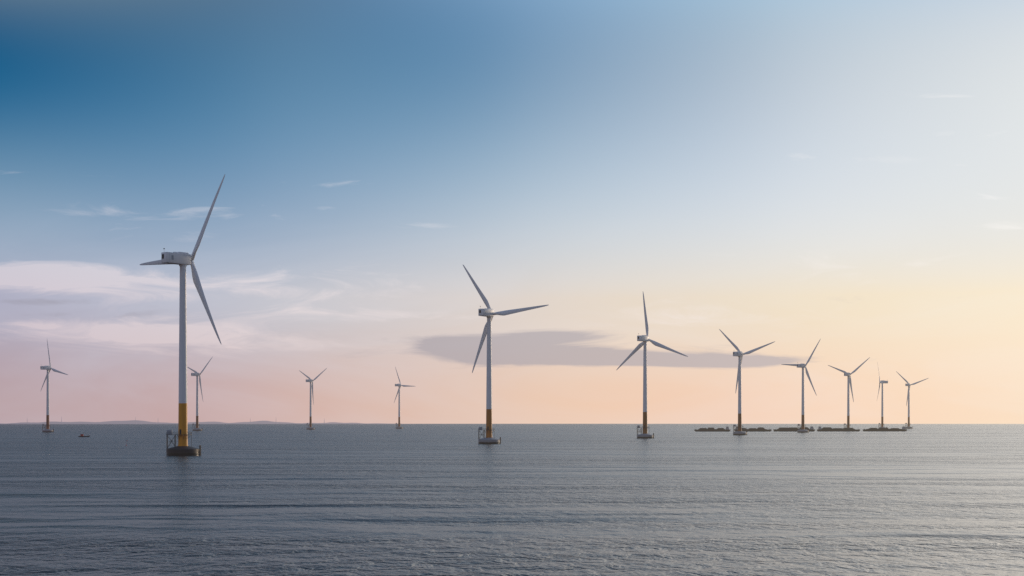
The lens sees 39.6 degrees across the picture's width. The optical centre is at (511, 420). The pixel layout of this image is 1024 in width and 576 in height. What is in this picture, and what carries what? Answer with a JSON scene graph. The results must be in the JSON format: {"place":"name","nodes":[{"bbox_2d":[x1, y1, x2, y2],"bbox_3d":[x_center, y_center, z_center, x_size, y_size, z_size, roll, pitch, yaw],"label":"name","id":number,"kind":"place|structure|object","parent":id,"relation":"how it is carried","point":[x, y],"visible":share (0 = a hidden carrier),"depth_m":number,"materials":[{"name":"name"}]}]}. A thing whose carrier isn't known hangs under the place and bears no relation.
{"place":"outdoors","nodes":[
{"label":"outdoors","id":0,"kind":"place"},
{"bbox_2d":[0,416,386,423],"bbox_3d":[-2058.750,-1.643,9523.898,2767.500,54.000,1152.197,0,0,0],"label":"distant coast","id":1,"kind":"structure","parent":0,"point":[135,421],"depth_m":9781.17,"materials":[{"name":"grey"}]},
{"bbox_2d":[0,424,1023,575],"bbox_3d":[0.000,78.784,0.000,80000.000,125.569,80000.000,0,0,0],"label":"sea water","id":2,"kind":"structure","parent":0,"point":[459,500],"depth_m":284.72,"materials":[{"name":"grey liquid"}]},
{"bbox_2d":[40,341,67,431],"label":"wind turbine","id":3,"kind":"object","parent":2,"relation":"on","point":[47,424],"visible":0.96,"depth_m":2001.85,"materials":[{"name":"white paint"}]},
{"bbox_2d":[140,175,224,455],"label":"wind turbine","id":4,"kind":"object","parent":2,"relation":"on","point":[182,260],"visible":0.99,"depth_m":654.08,"materials":[{"name":"white paint"}]},
{"bbox_2d":[188,358,211,430],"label":"wind turbine","id":5,"kind":"object","parent":2,"relation":"on","point":[196,374],"visible":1,"depth_m":2284.12,"materials":[{"name":"white paint"}]},
{"bbox_2d":[299,368,326,428],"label":"wind turbine","id":6,"kind":"object","parent":2,"relation":"on","point":[310,422],"visible":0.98,"depth_m":2641.64,"materials":[{"name":"white paint"}]},
{"bbox_2d":[394,367,413,428],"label":"wind turbine","id":7,"kind":"object","parent":2,"relation":"on","point":[398,424],"visible":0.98,"depth_m":2961.47,"materials":[{"name":"white paint"}]},
{"bbox_2d":[463,265,547,443],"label":"wind turbine","id":8,"kind":"object","parent":2,"relation":"on","point":[488,312],"visible":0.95,"depth_m":982.08,"materials":[{"name":"white paint"}]},
{"bbox_2d":[617,293,687,437],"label":"wind turbine","id":9,"kind":"object","parent":2,"relation":"on","point":[645,339],"visible":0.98,"depth_m":1288.83,"materials":[{"name":"white paint"}]},
{"bbox_2d":[694,427,729,431],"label":"barge","id":10,"kind":"object","parent":2,"relation":"on","point":[712,430],"visible":1,"depth_m":2114.49,"materials":[{"name":"grey"}]},
{"bbox_2d":[719,329,774,434],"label":"wind turbine","id":11,"kind":"object","parent":2,"relation":"on","point":[739,353],"visible":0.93,"depth_m":1587.84,"materials":[{"name":"white paint"}]},
{"bbox_2d":[734,427,771,430],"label":"barge","id":12,"kind":"object","parent":2,"relation":"on","point":[755,429],"visible":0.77,"depth_m":2127.25,"materials":[{"name":"grey"}]},
{"bbox_2d":[773,427,814,430],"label":"barge","id":13,"kind":"object","parent":2,"relation":"on","point":[791,429],"visible":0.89,"depth_m":2139.95,"materials":[{"name":"grey"}]},
{"bbox_2d":[781,340,819,432],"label":"wind turbine","id":14,"kind":"object","parent":2,"relation":"on","point":[802,425],"visible":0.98,"depth_m":1925.95,"materials":[{"name":"white paint"}]},
{"bbox_2d":[817,427,859,430],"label":"barge","id":15,"kind":"object","parent":2,"relation":"on","point":[833,429],"visible":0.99,"depth_m":2150.43,"materials":[{"name":"grey"}]},
{"bbox_2d":[828,357,869,427],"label":"wind turbine","id":16,"kind":"object","parent":2,"relation":"on","point":[848,375],"visible":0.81,"depth_m":2284.52,"materials":[{"name":"white paint"}]},
{"bbox_2d":[877,362,887,428],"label":"wind turbine","id":17,"kind":"object","parent":2,"relation":"on","point":[882,381],"visible":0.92,"depth_m":2725.82,"materials":[{"name":"white paint"}]},
{"bbox_2d":[863,427,906,430],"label":"barge","id":18,"kind":"object","parent":2,"relation":"on","point":[887,429],"visible":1,"depth_m":2162.77,"materials":[{"name":"grey"}]},
{"bbox_2d":[896,371,927,428],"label":"wind turbine","id":19,"kind":"object","parent":2,"relation":"on","point":[908,400],"visible":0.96,"depth_m":2939.63,"materials":[{"name":"white paint"}]},
{"bbox_2d":[0,0,1023,423],"label":"sky","id":20,"kind":"structure","parent":0,"point":[847,176],"materials":[{"name":"blue"}]}
]}

